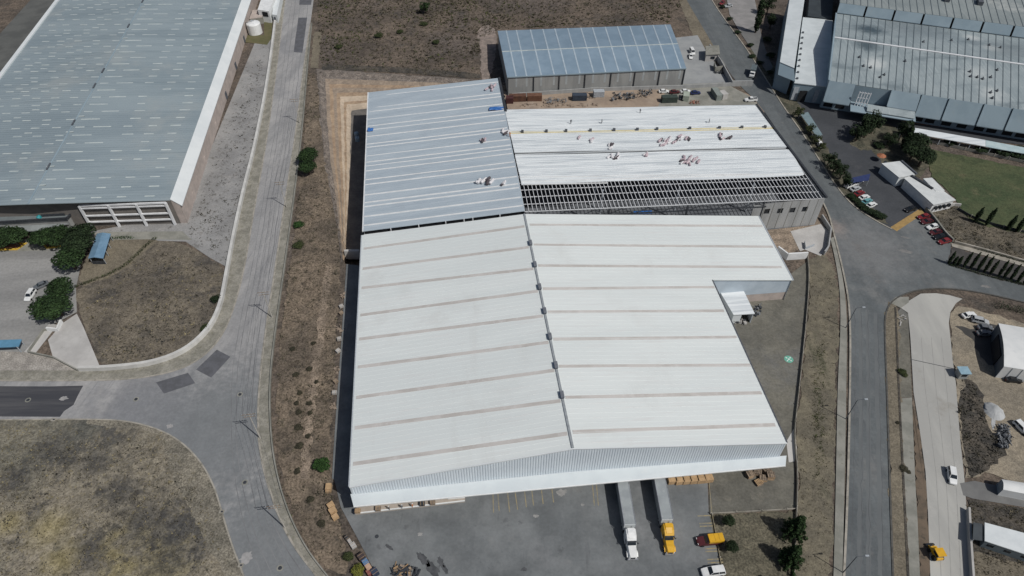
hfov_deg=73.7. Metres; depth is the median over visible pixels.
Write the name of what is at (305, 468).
track
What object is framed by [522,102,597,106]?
rubble heap
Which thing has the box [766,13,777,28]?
tree
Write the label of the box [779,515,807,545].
tree
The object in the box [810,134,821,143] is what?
tree
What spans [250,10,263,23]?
pump house
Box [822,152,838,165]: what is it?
tree
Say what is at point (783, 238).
side yard
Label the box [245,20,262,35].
storage tank
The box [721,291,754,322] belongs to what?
annexe
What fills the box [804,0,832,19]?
dark shed
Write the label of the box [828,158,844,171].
tree
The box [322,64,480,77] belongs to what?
track
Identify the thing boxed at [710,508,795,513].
fence
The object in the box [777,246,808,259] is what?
retaining wall
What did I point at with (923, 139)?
tree
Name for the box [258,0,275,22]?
cooling unit
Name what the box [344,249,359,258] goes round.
retaining wall
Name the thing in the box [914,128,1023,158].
carport
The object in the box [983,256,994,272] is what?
cypress tree
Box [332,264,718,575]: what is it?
dock yard
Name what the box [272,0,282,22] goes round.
plant unit
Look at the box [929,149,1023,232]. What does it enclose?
lawn
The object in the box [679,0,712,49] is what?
track
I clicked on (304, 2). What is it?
road patch
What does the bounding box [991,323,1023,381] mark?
storage tent
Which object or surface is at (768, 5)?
tree
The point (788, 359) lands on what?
assembly point marker
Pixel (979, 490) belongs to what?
driveway
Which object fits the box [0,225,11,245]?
tree
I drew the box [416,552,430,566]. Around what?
stain
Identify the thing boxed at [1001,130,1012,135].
window
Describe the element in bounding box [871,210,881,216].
shrub
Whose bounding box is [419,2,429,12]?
tree
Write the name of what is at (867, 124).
tree
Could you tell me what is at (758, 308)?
scrap heap
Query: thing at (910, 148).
tree
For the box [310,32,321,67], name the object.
track
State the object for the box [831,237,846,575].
pavement
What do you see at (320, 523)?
shrub
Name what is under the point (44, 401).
tar strip
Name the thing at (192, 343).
boundary wall
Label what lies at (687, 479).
crate
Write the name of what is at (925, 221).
parked car
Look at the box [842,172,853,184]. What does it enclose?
tree
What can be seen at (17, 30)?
side yard
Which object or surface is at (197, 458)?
kerb
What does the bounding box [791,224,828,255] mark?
concrete apron
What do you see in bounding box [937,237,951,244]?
parked car
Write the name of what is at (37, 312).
tree
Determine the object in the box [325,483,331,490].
crate
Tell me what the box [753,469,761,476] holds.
pallet stack
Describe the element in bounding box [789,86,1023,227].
factory lot
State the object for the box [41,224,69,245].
tree
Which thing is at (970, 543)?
boundary wall
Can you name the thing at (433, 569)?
stain
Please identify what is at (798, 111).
tree
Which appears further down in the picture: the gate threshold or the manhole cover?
the manhole cover
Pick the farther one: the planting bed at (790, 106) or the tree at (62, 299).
the planting bed at (790, 106)
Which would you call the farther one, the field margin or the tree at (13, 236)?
the tree at (13, 236)
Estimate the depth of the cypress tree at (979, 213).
228.36 m
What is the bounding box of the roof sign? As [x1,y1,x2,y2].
[36,213,64,218]
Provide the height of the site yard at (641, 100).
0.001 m
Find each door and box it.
[796,91,807,101]
[991,334,1000,364]
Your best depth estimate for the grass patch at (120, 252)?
218.64 m
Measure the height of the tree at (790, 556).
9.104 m
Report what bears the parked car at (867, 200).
on the factory lot at (883, 193)
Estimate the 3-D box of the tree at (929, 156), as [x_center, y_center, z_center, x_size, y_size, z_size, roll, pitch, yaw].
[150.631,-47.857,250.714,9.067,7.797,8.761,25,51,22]
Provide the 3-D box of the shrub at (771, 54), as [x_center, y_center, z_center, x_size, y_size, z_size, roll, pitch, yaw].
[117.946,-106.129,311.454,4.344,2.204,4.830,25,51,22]
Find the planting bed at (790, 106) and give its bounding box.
[749,50,887,223]
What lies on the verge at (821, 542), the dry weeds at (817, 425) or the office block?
the dry weeds at (817, 425)
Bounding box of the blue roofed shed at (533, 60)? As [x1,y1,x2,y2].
[498,24,685,94]
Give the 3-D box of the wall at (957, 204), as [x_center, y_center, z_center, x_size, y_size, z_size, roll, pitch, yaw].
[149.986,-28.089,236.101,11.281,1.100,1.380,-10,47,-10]
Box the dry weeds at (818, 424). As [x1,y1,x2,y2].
[799,272,839,574]
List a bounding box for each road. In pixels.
[0,0,314,575]
[687,0,1023,575]
[902,293,968,575]
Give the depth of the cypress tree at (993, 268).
211.01 m
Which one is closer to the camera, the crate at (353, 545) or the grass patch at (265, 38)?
the crate at (353, 545)
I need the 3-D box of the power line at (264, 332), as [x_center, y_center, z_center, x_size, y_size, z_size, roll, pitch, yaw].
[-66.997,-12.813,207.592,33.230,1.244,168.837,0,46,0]
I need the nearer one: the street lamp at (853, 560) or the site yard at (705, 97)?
the street lamp at (853, 560)
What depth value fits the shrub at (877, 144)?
260.87 m
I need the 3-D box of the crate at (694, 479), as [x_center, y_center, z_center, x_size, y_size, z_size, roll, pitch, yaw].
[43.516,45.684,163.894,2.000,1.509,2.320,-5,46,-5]
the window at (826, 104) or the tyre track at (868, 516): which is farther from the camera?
the window at (826, 104)
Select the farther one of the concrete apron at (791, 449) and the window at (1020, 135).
the window at (1020, 135)
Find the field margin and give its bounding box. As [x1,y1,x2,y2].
[86,420,241,575]
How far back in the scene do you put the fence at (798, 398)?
178.33 m
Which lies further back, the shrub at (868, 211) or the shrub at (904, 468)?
the shrub at (868, 211)
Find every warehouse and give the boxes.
[0,0,257,226]
[348,213,793,514]
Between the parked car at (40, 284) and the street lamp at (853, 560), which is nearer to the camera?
the street lamp at (853, 560)
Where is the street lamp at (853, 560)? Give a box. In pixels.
[842,555,868,572]
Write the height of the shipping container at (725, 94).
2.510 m
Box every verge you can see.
[0,0,284,379]
[259,26,325,575]
[795,255,839,575]
[884,302,909,575]
[898,308,911,397]
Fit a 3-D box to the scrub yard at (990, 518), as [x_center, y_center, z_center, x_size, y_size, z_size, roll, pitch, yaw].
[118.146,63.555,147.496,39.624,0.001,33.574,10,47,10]
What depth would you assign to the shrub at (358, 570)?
148.06 m
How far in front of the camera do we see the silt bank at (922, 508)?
159.84 m
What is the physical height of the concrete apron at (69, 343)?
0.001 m
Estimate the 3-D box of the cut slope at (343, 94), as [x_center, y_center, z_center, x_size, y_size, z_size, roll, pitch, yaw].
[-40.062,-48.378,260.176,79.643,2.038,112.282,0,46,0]
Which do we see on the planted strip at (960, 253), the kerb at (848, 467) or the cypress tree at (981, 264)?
the cypress tree at (981, 264)
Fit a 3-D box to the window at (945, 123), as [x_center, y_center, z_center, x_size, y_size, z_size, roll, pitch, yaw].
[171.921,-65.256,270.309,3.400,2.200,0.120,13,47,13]
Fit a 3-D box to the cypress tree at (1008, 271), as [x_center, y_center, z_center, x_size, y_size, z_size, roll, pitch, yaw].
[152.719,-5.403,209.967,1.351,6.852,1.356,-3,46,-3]
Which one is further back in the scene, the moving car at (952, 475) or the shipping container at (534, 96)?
the shipping container at (534, 96)
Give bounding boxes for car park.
[0,250,81,351]
[727,0,756,30]
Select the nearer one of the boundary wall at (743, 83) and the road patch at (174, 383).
the road patch at (174, 383)
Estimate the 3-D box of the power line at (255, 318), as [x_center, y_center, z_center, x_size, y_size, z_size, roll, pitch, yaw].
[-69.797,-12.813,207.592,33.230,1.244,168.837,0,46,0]
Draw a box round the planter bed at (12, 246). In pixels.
[0,244,22,248]
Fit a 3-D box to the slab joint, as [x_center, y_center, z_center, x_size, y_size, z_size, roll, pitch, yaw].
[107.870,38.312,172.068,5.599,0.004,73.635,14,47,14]
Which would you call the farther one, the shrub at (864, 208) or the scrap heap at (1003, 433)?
the shrub at (864, 208)
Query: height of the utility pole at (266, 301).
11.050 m
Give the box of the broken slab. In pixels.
[901,398,919,575]
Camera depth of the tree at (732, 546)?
150.24 m
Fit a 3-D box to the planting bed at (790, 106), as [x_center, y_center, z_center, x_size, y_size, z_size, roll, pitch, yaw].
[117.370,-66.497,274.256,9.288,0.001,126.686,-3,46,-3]
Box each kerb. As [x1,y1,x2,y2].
[0,1,284,380]
[0,242,26,250]
[0,419,243,575]
[257,24,316,575]
[712,0,891,229]
[823,203,850,575]
[884,288,1023,575]
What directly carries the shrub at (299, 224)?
on the scrub strip at (326, 543)
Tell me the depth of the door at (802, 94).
283.42 m
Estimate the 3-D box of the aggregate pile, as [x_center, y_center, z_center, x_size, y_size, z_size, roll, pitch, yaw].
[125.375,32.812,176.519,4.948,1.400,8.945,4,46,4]
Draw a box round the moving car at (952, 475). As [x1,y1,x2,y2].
[946,466,957,484]
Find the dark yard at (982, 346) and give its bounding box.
[956,324,996,364]
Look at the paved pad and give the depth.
162.31 m
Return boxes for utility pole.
[241,413,260,438]
[258,291,272,317]
[265,505,285,527]
[274,181,286,206]
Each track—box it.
[299,266,331,478]
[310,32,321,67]
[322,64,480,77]
[477,25,496,79]
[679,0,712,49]
[856,307,881,575]
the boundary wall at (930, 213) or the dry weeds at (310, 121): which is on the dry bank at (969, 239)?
the boundary wall at (930, 213)
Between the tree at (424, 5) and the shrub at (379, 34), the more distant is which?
the tree at (424, 5)
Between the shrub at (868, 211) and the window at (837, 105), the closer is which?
the shrub at (868, 211)
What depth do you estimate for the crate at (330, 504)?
158.98 m
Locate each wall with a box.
[27,319,62,350]
[27,351,77,370]
[77,20,275,371]
[269,23,327,575]
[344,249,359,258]
[521,82,731,95]
[709,44,732,81]
[732,80,752,85]
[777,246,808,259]
[820,214,831,254]
[924,207,953,241]
[951,203,961,206]
[951,242,1023,265]
[954,241,1023,261]
[965,507,974,575]
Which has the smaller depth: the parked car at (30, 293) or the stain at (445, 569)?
the stain at (445, 569)
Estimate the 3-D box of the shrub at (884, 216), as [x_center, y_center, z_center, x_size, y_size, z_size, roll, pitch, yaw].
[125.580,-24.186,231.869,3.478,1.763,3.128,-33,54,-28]
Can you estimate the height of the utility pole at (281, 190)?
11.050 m
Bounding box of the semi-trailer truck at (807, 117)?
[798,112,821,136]
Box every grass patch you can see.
[79,239,157,285]
[246,22,271,44]
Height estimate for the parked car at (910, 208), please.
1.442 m
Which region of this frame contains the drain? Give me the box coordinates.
[894,307,909,575]
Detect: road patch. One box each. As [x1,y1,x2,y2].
[156,373,194,392]
[196,350,229,376]
[294,18,306,52]
[299,0,311,4]
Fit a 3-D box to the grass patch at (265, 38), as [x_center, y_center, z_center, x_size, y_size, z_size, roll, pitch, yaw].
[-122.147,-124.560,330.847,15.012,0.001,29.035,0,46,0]
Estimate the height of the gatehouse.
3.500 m
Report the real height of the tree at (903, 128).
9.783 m
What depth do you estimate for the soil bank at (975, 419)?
173.23 m
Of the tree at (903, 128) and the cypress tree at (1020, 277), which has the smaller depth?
the cypress tree at (1020, 277)
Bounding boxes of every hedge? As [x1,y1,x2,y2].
[73,237,155,287]
[949,263,1023,284]
[960,241,1023,261]
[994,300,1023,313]
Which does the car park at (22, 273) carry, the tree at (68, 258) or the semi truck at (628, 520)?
the tree at (68, 258)
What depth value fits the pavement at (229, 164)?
250.35 m
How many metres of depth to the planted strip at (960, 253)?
216.04 m
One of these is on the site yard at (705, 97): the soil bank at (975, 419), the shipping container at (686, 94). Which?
the shipping container at (686, 94)
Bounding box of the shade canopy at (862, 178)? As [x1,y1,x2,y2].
[845,174,869,188]
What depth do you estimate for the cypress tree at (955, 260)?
214.78 m
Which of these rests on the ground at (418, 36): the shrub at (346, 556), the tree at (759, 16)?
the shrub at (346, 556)
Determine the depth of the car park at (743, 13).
345.08 m
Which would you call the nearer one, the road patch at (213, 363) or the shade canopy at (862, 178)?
the road patch at (213, 363)
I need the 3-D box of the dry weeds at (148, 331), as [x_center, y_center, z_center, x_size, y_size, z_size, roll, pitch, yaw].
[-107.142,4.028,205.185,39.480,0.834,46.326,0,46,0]
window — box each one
[823,102,832,106]
[835,104,844,108]
[925,118,934,123]
[941,121,951,125]
[956,123,966,128]
[973,125,983,131]
[986,128,996,132]
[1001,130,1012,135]
[1014,133,1023,137]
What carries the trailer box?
on the driveway at (979, 490)
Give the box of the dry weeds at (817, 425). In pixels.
[812,343,825,476]
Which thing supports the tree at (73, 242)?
on the car park at (22, 273)
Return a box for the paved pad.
[709,444,795,512]
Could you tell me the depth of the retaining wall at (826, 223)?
227.25 m
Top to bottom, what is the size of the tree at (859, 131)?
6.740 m
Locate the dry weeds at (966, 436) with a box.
[958,381,1002,477]
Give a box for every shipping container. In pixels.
[506,95,512,103]
[509,93,525,101]
[527,93,541,101]
[572,92,586,100]
[593,89,604,96]
[661,94,677,102]
[683,91,689,101]
[710,87,722,100]
[720,90,728,99]
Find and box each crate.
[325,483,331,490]
[326,501,334,507]
[328,506,336,514]
[331,513,338,520]
[350,541,356,549]
[355,508,360,513]
[357,552,365,562]
[362,558,369,566]
[364,563,371,570]
[370,567,379,575]
[375,506,380,511]
[419,501,424,506]
[667,477,676,484]
[676,476,684,484]
[683,476,690,484]
[690,475,698,484]
[697,474,705,483]
[704,474,713,482]
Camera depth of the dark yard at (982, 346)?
194.33 m
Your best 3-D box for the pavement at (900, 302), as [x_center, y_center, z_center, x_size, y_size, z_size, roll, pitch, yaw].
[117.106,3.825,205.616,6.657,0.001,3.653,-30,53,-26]
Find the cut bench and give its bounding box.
[325,79,505,257]
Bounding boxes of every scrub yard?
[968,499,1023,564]
[973,552,1023,575]
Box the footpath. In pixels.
[24,323,56,352]
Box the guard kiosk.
[954,366,971,378]
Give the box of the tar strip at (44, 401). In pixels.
[0,386,82,416]
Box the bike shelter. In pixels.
[88,232,112,263]
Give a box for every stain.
[239,551,252,564]
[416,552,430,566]
[426,559,439,575]
[437,556,444,568]
[443,565,447,573]
[556,489,566,496]
[898,249,911,253]
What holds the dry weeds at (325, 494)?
on the scrub strip at (326, 543)
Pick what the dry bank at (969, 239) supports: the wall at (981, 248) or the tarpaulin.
the wall at (981, 248)
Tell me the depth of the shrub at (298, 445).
170.43 m
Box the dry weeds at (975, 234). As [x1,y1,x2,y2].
[936,206,1023,257]
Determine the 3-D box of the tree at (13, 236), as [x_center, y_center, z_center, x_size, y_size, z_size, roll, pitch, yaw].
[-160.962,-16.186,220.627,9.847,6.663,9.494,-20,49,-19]
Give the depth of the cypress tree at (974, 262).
212.45 m
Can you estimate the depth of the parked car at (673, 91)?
289.17 m
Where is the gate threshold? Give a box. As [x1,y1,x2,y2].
[891,208,924,230]
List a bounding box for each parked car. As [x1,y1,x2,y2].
[24,288,36,300]
[32,280,48,289]
[658,89,668,93]
[669,89,679,93]
[689,47,694,54]
[690,90,700,94]
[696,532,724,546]
[700,564,725,575]
[744,96,757,101]
[844,183,855,188]
[849,185,860,191]
[854,190,864,196]
[858,194,869,200]
[861,198,872,203]
[866,202,876,208]
[904,205,916,212]
[917,213,930,219]
[920,217,933,224]
[926,223,939,230]
[929,228,942,235]
[933,233,946,239]
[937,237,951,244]
[961,311,976,318]
[971,315,989,324]
[975,329,991,336]
[976,324,993,330]
[1004,376,1022,383]
[1012,419,1023,435]
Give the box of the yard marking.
[492,484,722,562]
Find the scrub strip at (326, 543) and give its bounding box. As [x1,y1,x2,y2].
[275,73,347,573]
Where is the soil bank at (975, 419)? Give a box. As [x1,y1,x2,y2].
[958,379,1006,476]
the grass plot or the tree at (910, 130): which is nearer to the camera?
the grass plot
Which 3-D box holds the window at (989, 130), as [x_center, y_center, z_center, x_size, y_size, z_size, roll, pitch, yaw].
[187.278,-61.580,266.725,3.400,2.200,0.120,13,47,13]
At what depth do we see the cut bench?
292.36 m
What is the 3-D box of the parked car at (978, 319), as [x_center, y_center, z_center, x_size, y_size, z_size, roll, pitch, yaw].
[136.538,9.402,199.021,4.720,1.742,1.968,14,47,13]
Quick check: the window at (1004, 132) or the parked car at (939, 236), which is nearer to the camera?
the parked car at (939, 236)
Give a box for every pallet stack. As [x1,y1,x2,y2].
[745,470,755,479]
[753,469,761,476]
[754,478,763,486]
[759,474,766,482]
[762,468,771,474]
[766,471,774,480]
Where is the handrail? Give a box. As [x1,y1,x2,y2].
[804,241,814,248]
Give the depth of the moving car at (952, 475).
163.65 m
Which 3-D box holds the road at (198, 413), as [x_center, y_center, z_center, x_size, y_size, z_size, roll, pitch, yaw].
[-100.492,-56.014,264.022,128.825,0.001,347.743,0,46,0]
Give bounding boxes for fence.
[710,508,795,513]
[712,513,723,575]
[793,255,809,574]
[931,140,1023,162]
[956,207,1023,232]
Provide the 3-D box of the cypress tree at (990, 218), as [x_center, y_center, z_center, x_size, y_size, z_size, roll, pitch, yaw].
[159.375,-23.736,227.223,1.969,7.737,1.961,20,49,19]
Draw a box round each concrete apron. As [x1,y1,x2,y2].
[48,314,98,367]
[787,429,796,461]
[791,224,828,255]
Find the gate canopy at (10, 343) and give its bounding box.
[0,339,24,352]
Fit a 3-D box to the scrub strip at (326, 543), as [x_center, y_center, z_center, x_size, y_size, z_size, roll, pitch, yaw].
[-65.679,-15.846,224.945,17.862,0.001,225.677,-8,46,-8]
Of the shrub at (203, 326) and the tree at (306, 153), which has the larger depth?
the tree at (306, 153)
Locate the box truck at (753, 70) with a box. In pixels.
[749,64,757,77]
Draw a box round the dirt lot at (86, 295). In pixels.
[76,241,223,364]
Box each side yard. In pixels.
[0,0,54,71]
[733,262,807,439]
[767,215,824,258]
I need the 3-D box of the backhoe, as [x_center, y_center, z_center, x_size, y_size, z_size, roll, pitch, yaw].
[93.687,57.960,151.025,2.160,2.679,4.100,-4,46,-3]
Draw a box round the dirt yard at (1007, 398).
[950,306,1023,482]
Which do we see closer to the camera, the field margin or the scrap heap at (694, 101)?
the field margin
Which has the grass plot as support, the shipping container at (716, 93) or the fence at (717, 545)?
the fence at (717, 545)
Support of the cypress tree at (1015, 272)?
on the planted strip at (960, 253)
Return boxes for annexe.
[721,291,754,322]
[772,0,803,93]
[789,17,832,103]
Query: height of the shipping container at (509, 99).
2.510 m
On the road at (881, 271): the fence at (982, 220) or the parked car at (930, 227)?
the parked car at (930, 227)
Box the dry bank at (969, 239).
[932,206,1023,258]
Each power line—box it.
[243,104,289,504]
[249,101,293,502]
[254,106,296,504]
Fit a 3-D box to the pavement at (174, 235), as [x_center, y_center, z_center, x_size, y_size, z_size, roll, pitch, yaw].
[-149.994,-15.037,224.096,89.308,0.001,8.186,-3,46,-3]
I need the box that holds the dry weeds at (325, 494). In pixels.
[275,163,342,561]
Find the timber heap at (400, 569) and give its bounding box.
[391,561,420,575]
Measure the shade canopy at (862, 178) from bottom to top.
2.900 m
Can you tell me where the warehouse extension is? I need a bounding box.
[362,77,827,234]
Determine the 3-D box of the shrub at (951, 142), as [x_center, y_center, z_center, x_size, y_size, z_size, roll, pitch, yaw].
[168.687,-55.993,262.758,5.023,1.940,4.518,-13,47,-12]
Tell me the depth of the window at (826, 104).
280.26 m
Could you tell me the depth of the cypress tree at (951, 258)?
214.54 m
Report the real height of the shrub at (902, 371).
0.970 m
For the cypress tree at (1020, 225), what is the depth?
225.44 m
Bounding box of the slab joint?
[921,338,960,575]
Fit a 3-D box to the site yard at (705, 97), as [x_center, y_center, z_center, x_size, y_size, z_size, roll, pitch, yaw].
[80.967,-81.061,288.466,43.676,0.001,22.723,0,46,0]
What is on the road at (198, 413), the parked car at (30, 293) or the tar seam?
the tar seam
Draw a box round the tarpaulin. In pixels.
[489,106,503,109]
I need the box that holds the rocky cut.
[316,69,505,262]
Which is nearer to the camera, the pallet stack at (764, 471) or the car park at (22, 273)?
the pallet stack at (764, 471)
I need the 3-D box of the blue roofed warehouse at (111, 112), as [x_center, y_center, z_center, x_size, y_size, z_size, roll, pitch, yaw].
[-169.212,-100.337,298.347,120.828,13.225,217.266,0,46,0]
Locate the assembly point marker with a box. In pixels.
[784,356,792,362]
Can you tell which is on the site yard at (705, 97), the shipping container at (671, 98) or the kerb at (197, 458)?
the shipping container at (671, 98)
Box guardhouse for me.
[878,160,955,211]
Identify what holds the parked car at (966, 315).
on the dirt yard at (1007, 398)
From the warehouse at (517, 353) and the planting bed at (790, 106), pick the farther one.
the planting bed at (790, 106)
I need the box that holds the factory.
[820,0,1023,139]
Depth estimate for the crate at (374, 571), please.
147.86 m
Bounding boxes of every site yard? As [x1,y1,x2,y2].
[503,89,763,111]
[658,82,756,106]
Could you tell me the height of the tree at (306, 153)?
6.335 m
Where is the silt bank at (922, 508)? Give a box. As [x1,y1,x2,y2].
[912,403,929,575]
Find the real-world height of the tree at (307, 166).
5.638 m
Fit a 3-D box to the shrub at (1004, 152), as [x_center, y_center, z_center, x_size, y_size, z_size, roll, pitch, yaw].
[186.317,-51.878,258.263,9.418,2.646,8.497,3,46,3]
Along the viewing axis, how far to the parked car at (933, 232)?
226.17 m
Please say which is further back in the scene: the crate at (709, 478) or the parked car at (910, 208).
the parked car at (910, 208)
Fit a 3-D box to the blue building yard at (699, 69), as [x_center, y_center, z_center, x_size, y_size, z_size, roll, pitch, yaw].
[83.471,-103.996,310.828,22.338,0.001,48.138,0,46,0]
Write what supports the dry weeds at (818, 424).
on the verge at (821, 542)
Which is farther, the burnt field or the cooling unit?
the cooling unit
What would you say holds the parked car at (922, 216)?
on the road at (881, 271)
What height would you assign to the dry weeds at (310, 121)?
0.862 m
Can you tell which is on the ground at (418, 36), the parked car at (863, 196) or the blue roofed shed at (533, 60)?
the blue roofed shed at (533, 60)
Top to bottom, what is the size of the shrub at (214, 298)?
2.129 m
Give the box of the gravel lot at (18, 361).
[0,351,73,369]
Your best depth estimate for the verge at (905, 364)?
190.81 m
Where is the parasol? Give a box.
[877,153,885,160]
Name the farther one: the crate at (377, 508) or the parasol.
the parasol
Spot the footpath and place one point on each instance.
(41, 340)
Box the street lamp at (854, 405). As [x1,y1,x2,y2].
[845,398,867,418]
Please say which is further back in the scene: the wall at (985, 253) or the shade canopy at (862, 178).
the shade canopy at (862, 178)
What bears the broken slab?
on the silt bank at (922, 508)
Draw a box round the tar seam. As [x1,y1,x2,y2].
[231,0,307,575]
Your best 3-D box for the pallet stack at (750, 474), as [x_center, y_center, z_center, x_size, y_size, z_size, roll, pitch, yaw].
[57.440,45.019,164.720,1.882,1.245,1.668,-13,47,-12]
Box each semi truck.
[615,482,638,560]
[651,478,675,554]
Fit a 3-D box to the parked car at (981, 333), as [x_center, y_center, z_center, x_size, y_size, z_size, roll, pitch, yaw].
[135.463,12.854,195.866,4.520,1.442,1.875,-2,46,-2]
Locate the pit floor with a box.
[346,96,507,250]
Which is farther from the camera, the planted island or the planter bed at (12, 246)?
the planted island
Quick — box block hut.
[713,60,724,71]
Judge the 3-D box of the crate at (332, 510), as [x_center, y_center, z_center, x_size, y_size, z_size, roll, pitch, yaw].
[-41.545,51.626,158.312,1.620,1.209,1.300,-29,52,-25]
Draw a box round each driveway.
[741,26,772,70]
[960,481,1023,506]
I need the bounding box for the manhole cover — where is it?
[277,565,282,570]
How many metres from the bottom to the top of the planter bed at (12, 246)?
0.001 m
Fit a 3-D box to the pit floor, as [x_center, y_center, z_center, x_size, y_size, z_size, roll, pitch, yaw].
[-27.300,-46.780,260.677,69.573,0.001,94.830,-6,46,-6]
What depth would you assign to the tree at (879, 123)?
263.97 m
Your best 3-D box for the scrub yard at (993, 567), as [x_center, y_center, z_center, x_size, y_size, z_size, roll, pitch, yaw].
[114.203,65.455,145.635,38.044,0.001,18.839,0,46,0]
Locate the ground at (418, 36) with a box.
[0,0,1023,575]
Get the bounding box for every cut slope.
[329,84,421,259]
[340,91,503,255]
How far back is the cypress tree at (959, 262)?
214.49 m
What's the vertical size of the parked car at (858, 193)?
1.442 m
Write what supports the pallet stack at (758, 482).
on the paved pad
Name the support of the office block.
on the ground at (418, 36)
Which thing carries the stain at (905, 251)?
on the road at (881, 271)
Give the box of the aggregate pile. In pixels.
[984,402,1004,428]
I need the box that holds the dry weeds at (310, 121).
[300,75,320,182]
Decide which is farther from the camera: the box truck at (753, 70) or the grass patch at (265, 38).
the grass patch at (265, 38)
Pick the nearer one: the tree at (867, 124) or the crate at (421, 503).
the crate at (421, 503)
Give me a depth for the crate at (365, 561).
149.47 m
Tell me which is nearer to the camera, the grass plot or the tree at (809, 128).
the grass plot
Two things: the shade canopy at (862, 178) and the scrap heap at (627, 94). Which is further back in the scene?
the scrap heap at (627, 94)
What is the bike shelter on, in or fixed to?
on the grass patch at (120, 252)
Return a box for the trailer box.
[996,479,1023,499]
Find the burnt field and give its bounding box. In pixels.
[0,420,225,575]
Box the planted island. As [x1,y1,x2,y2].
[850,124,928,177]
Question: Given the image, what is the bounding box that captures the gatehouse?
[705,45,719,60]
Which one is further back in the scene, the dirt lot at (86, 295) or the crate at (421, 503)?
the dirt lot at (86, 295)
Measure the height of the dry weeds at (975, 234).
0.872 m
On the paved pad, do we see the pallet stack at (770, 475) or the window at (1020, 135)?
the pallet stack at (770, 475)
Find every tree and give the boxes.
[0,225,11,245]
[0,226,27,247]
[26,227,50,246]
[26,293,67,319]
[39,291,73,315]
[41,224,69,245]
[43,276,73,294]
[50,246,84,269]
[55,232,95,256]
[64,222,96,246]
[296,146,318,160]
[298,160,316,174]
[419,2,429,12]
[722,514,735,526]
[724,540,738,552]
[754,0,765,32]
[764,0,776,14]
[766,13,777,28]
[777,544,804,575]
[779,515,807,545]
[792,107,804,118]
[805,123,815,133]
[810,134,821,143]
[817,142,825,151]
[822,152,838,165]
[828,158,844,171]
[832,164,848,179]
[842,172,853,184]
[849,124,867,140]
[857,113,877,137]
[869,109,886,132]
[882,132,899,146]
[896,120,913,142]
[901,124,914,148]
[902,141,925,161]
[904,132,931,148]
[914,145,936,166]
[948,251,956,263]
[952,256,958,264]
[956,256,963,265]
[963,252,973,266]
[969,252,981,268]
[973,207,984,222]
[977,254,988,270]
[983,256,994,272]
[985,208,997,225]
[989,260,999,273]
[997,260,1009,276]
[1003,262,1014,278]
[1006,215,1018,230]
[1010,264,1021,279]
[1015,218,1023,231]
[1017,271,1023,281]
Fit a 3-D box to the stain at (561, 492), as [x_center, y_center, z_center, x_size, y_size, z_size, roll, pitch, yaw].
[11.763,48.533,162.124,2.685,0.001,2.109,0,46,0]
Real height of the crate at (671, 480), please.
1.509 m
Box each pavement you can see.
[0,231,190,251]
[89,40,270,265]
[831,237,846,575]
[890,297,908,307]
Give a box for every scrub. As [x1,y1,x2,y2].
[317,0,683,76]
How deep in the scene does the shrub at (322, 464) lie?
165.28 m
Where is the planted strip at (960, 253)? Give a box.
[947,247,1023,285]
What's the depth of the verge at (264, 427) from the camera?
188.38 m
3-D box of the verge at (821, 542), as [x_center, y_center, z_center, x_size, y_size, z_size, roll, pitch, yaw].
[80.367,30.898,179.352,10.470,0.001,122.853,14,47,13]
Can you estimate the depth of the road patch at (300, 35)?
327.35 m
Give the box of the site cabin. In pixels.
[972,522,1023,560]
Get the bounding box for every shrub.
[200,323,208,330]
[210,294,220,302]
[292,240,304,248]
[293,221,304,227]
[294,424,301,429]
[295,442,303,448]
[307,496,313,502]
[312,457,330,471]
[317,520,324,527]
[342,551,353,561]
[351,563,364,575]
[374,32,382,36]
[762,36,771,41]
[766,52,775,57]
[846,193,854,198]
[851,197,860,201]
[856,201,866,206]
[860,205,869,210]
[865,208,873,214]
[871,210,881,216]
[873,141,884,148]
[878,213,886,218]
[897,368,906,374]
[899,465,907,471]
[943,139,957,145]
[974,146,988,152]
[992,148,1016,156]
[1011,145,1023,158]
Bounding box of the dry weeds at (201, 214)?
[189,60,259,259]
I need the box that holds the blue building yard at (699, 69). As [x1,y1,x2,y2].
[676,35,728,83]
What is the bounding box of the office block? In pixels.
[0,213,74,231]
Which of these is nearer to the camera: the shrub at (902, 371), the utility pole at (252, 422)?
the utility pole at (252, 422)
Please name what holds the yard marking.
on the dock yard at (567, 534)
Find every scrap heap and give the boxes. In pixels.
[543,96,566,103]
[611,91,636,100]
[639,89,652,95]
[689,99,699,104]
[734,318,746,324]
[753,304,761,316]
[996,423,1013,448]
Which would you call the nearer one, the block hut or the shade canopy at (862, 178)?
the shade canopy at (862, 178)
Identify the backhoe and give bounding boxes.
[925,543,946,560]
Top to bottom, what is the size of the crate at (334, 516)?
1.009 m
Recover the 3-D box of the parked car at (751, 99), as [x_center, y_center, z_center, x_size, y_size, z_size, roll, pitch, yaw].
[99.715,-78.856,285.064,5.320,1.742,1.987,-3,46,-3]
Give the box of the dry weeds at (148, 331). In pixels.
[86,249,219,361]

